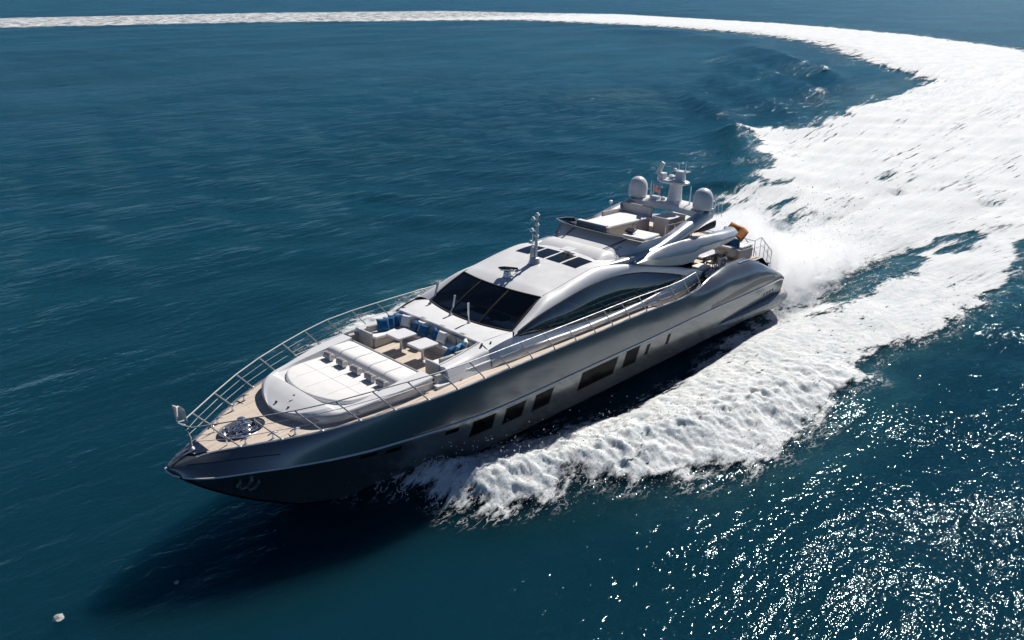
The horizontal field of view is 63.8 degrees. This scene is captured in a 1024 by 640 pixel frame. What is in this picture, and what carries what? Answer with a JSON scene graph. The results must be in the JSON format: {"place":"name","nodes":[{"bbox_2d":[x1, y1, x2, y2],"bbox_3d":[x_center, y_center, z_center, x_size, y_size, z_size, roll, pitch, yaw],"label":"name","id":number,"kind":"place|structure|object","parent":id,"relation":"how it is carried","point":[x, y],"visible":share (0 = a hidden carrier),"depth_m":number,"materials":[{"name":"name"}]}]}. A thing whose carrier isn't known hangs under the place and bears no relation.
{"place":"outdoors","nodes":[
{"label":"outdoors","id":0,"kind":"place"},
{"bbox_2d":[0,0,1023,639],"bbox_3d":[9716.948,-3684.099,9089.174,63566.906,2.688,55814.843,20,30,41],"label":"water","id":1,"kind":"structure","parent":0,"point":[194,216],"depth_m":47.95,"materials":[{"name":"blue liquid"}]},
{"bbox_2d":[52,613,63,621],"bbox_3d":[-14.060,9.234,25.497,0.343,0.171,0.377,-8,23,-19],"label":"floating debris","id":2,"kind":"object","parent":1,"relation":"on","point":[58,617],"visible":1,"depth_m":25.43,"materials":[{"name":"plastic"}]},
{"bbox_2d":[164,161,787,504],"bbox_3d":[1.689,-0.885,39.083,8.004,11.351,37.190,20,27,41],"label":"motor yacht","id":3,"kind":"object","parent":1,"relation":"on","point":[572,311],"visible":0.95,"depth_m":34.77,"materials":[{"name":"grey paint"}]},
{"bbox_2d":[171,405,187,422],"bbox_3d":[-10.973,3.072,27.054,0.152,0.837,0.426,17,28,36],"label":"bow pennant","id":4,"kind":"object","parent":3,"relation":"attached to","point":[180,412],"visible":1,"depth_m":27.10,"materials":[{"name":"white fabric"}]},
{"bbox_2d":[286,341,416,404],"bbox_3d":[-6.444,2.017,31.431,4.720,0.464,3.900,20,27,41],"label":"sun pad","id":5,"kind":"object","parent":3,"relation":"on","point":[322,379],"visible":0.87,"depth_m":31.26,"materials":[{"name":"white fabric"}]},
{"bbox_2d":[323,350,334,360],"bbox_3d":[-7.288,1.431,32.757,0.280,0.330,0.540,-17,27,-41],"label":"headrest roll","id":6,"kind":"object","parent":5,"relation":"on","point":[328,355],"visible":1,"depth_m":32.62,"materials":[{"name":"grey fabric"}]},
{"bbox_2d":[336,357,347,367],"bbox_3d":[-6.650,1.666,32.167,0.280,0.330,0.540,-16,27,-39],"label":"headrest roll","id":7,"kind":"object","parent":5,"relation":"on","point":[341,362],"visible":1,"depth_m":32.03,"materials":[{"name":"grey fabric"}]},
{"bbox_2d":[349,364,361,374],"bbox_3d":[-5.984,1.912,31.552,0.540,0.330,0.280,19,27,40],"label":"headrest roll","id":8,"kind":"object","parent":5,"relation":"on","point":[355,369],"visible":1,"depth_m":31.41,"materials":[{"name":"grey fabric"}]},
{"bbox_2d":[364,371,375,382],"bbox_3d":[-5.331,2.152,30.949,0.280,0.330,0.540,-16,26,-39],"label":"headrest roll","id":9,"kind":"object","parent":5,"relation":"on","point":[369,376],"visible":0.95,"depth_m":30.80,"materials":[{"name":"grey fabric"}]},
{"bbox_2d":[375,377,388,387],"bbox_3d":[-4.806,2.345,30.465,0.540,0.330,0.280,20,27,41],"label":"headrest roll","id":10,"kind":"object","parent":5,"relation":"on","point":[381,382],"visible":0.84,"depth_m":30.34,"materials":[{"name":"grey fabric"}]},
{"bbox_2d":[360,452,377,458],"bbox_3d":[-5.120,4.856,29.477,0.666,0.179,0.113,-11,25,-26],"label":"hull window","id":11,"kind":"structure","parent":3,"relation":"in","point":[372,454],"depth_m":29.47,"materials":[{"name":"black glass"}]},
{"bbox_2d":[376,317,389,331],"bbox_3d":[-5.476,0.198,34.930,0.560,0.560,0.213,-8,0,-24],"label":"scatter cushion","id":12,"kind":"object","parent":3,"relation":"on","point":[382,324],"visible":1,"depth_m":34.84,"materials":[{"name":"blue fabric"}]},
{"bbox_2d":[383,317,394,327],"bbox_3d":[-5.265,0.109,35.215,0.500,0.500,0.190,-5,1,-17],"label":"scatter cushion","id":13,"kind":"object","parent":3,"relation":"on","point":[391,323],"visible":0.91,"depth_m":35.17,"materials":[{"name":"blue fabric"}]},
{"bbox_2d":[388,315,398,325],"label":"scatter cushion","id":14,"kind":"object","parent":3,"relation":"on","point":[396,320],"visible":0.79,"depth_m":35.38,"materials":[{"name":"blue fabric"}]},
{"bbox_2d":[385,446,401,453],"bbox_3d":[-4.317,4.748,29.990,0.671,0.222,0.124,-12,25,-28],"label":"hull window","id":15,"kind":"structure","parent":3,"relation":"in","point":[398,448],"depth_m":29.99,"materials":[{"name":"black glass"}]},
{"bbox_2d":[394,313,404,324],"bbox_3d":[-4.870,-0.029,35.557,0.500,0.500,0.190,3,0,4],"label":"scatter cushion","id":16,"kind":"object","parent":3,"relation":"on","point":[400,315],"visible":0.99,"depth_m":35.47,"materials":[{"name":"blue fabric"}]},
{"bbox_2d":[386,328,415,351],"bbox_3d":[-4.590,0.901,34.093,0.880,0.750,1.000,20,27,41],"label":"pedestal table","id":17,"kind":"object","parent":3,"relation":"on","point":[400,335],"visible":1,"depth_m":33.95,"materials":[{"name":"white plastic"}]},
{"bbox_2d":[400,314,411,327],"bbox_3d":[-4.558,0.047,35.375,0.550,0.550,0.209,10,2,23],"label":"scatter cushion","id":18,"kind":"object","parent":3,"relation":"on","point":[405,320],"visible":1,"depth_m":35.27,"materials":[{"name":"white fabric"}]},
{"bbox_2d":[412,320,417,332],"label":"scatter cushion","id":19,"kind":"object","parent":3,"relation":"on","point":[415,326],"visible":0.97,"depth_m":34.66,"materials":[{"name":"blue fabric"}]},
{"bbox_2d":[416,320,426,331],"bbox_3d":[-3.836,0.303,34.794,0.525,0.525,0.200,17,7,36],"label":"scatter cushion","id":20,"kind":"object","parent":3,"relation":"on","point":[421,322],"visible":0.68,"depth_m":34.74,"materials":[{"name":"white fabric"}]},
{"bbox_2d":[407,338,437,361],"bbox_3d":[-3.598,1.277,33.150,0.880,0.750,1.000,20,27,41],"label":"pedestal table","id":21,"kind":"object","parent":3,"relation":"on","point":[422,344],"visible":0.95,"depth_m":33.00,"materials":[{"name":"white plastic"}]},
{"bbox_2d":[418,324,429,337],"bbox_3d":[-3.693,0.453,34.398,0.525,0.525,0.200,16,1,34],"label":"scatter cushion","id":22,"kind":"object","parent":3,"relation":"on","point":[423,330],"visible":1,"depth_m":34.29,"materials":[{"name":"blue fabric"}]},
{"bbox_2d":[431,327,437,340],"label":"scatter cushion","id":23,"kind":"object","parent":3,"relation":"on","point":[434,334],"visible":0.98,"depth_m":33.91,"materials":[{"name":"blue fabric"}]},
{"bbox_2d":[436,330,447,344],"bbox_3d":[-2.885,0.712,33.757,0.525,0.525,0.200,18,2,37],"label":"scatter cushion","id":24,"kind":"object","parent":3,"relation":"on","point":[441,336],"visible":1,"depth_m":33.65,"materials":[{"name":"white fabric"}]},
{"bbox_2d":[443,345,455,356],"bbox_3d":[-2.470,1.246,32.403,0.190,0.500,0.500,43,32,9],"label":"scatter cushion","id":25,"kind":"object","parent":3,"relation":"on","point":[450,350],"visible":0.88,"depth_m":32.25,"materials":[{"name":"blue fabric"}]},
{"bbox_2d":[445,427,459,435],"bbox_3d":[-2.268,4.240,31.287,0.652,0.228,0.079,-16,27,-35],"label":"hull window","id":26,"kind":"structure","parent":3,"relation":"in","point":[456,429],"depth_m":31.28,"materials":[{"name":"black glass"}]},
{"bbox_2d":[452,343,461,353],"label":"scatter cushion","id":27,"kind":"object","parent":3,"relation":"on","point":[457,348],"visible":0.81,"depth_m":32.40,"materials":[{"name":"blue fabric"}]},
{"bbox_2d":[459,342,465,350],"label":"scatter cushion","id":28,"kind":"object","parent":3,"relation":"on","point":[463,345],"visible":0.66,"depth_m":32.54,"materials":[{"name":"blue fabric"}]},
{"bbox_2d":[462,338,467,348],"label":"scatter cushion","id":29,"kind":"object","parent":3,"relation":"on","point":[465,340],"visible":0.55,"depth_m":32.78,"materials":[{"name":"white fabric"}]},
{"bbox_2d":[469,413,496,437],"bbox_3d":[-1.144,4.141,32.419,1.273,0.832,0.282,-18,28,-38],"label":"hull window","id":30,"kind":"structure","parent":3,"relation":"in","point":[479,426],"depth_m":32.40,"materials":[{"name":"black glass"}]},
{"bbox_2d":[501,400,526,424],"bbox_3d":[0.094,3.766,33.525,1.206,0.864,0.279,-20,29,-39],"label":"hull window","id":31,"kind":"structure","parent":3,"relation":"in","point":[513,412],"depth_m":33.50,"materials":[{"name":"black glass"}]},
{"bbox_2d":[531,387,553,411],"bbox_3d":[1.293,3.348,34.612,0.285,0.933,1.120,20,27,41],"label":"hull window","id":32,"kind":"structure","parent":3,"relation":"in","point":[542,399],"depth_m":34.58,"materials":[{"name":"black glass"}]},
{"bbox_2d":[576,356,618,391],"bbox_3d":[3.870,2.410,36.985,0.279,1.080,2.570,20,27,41],"label":"hull window","id":33,"kind":"structure","parent":3,"relation":"in","point":[606,369],"depth_m":36.93,"materials":[{"name":"black glass"}]},
{"bbox_2d":[621,345,640,368],"bbox_3d":[5.575,1.736,38.524,0.251,1.000,1.070,20,27,41],"label":"hull window","id":34,"kind":"structure","parent":3,"relation":"in","point":[631,355],"depth_m":38.50,"materials":[{"name":"black glass"}]},
{"bbox_2d":[644,343,650,354],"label":"hull window","id":35,"kind":"structure","parent":3,"relation":"in","point":[648,346],"depth_m":39.35,"materials":[{"name":"black glass"}]},
{"bbox_2d":[652,184,659,194],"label":"courtesy flag","id":36,"kind":"object","parent":3,"relation":"on","point":[656,188],"visible":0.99,"depth_m":45.20,"materials":[{"name":"red fabric"}]},
{"bbox_2d":[693,249,720,264],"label":"dining table","id":37,"kind":"object","parent":3,"relation":"on","point":[707,254],"visible":0.39,"depth_m":45.44,"materials":[{"name":"white laminate"}]},
{"bbox_2d":[706,254,718,267],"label":"dining chair","id":38,"kind":"object","parent":3,"relation":"on","point":[714,261],"visible":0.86,"depth_m":44.53,"materials":[{"name":"brown wood"}]},
{"bbox_2d":[714,251,727,265],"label":"dining chair","id":39,"kind":"object","parent":3,"relation":"on","point":[724,259],"visible":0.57,"depth_m":45.12,"materials":[{"name":"brown wood"}]},
{"bbox_2d":[730,238,739,248],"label":"scatter cushion","id":40,"kind":"object","parent":3,"relation":"on","point":[735,242],"visible":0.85,"depth_m":46.39,"materials":[{"name":"blue fabric"}]},
{"bbox_2d":[728,222,748,241],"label":"ensign flag","id":41,"kind":"object","parent":3,"relation":"attached to","point":[743,232],"visible":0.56,"depth_m":45.98,"materials":[{"name":"orange fabric"}]},
{"bbox_2d":[0,11,1023,122],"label":"wake trail","id":42,"kind":"object","parent":1,"relation":"on","point":[983,81],"visible":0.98,"depth_m":240.89,"materials":[{"name":"liquid"}]},
{"bbox_2d":[306,105,1023,522],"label":"wake foam","id":43,"kind":"object","parent":1,"relation":"on","point":[924,211],"visible":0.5,"depth_m":53.22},
{"bbox_2d":[338,153,894,515],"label":"spray flecks","id":44,"kind":"object","parent":43,"relation":"on","point":[703,372],"visible":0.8,"depth_m":35.64,"materials":[{"name":"white liquid"}]}
]}

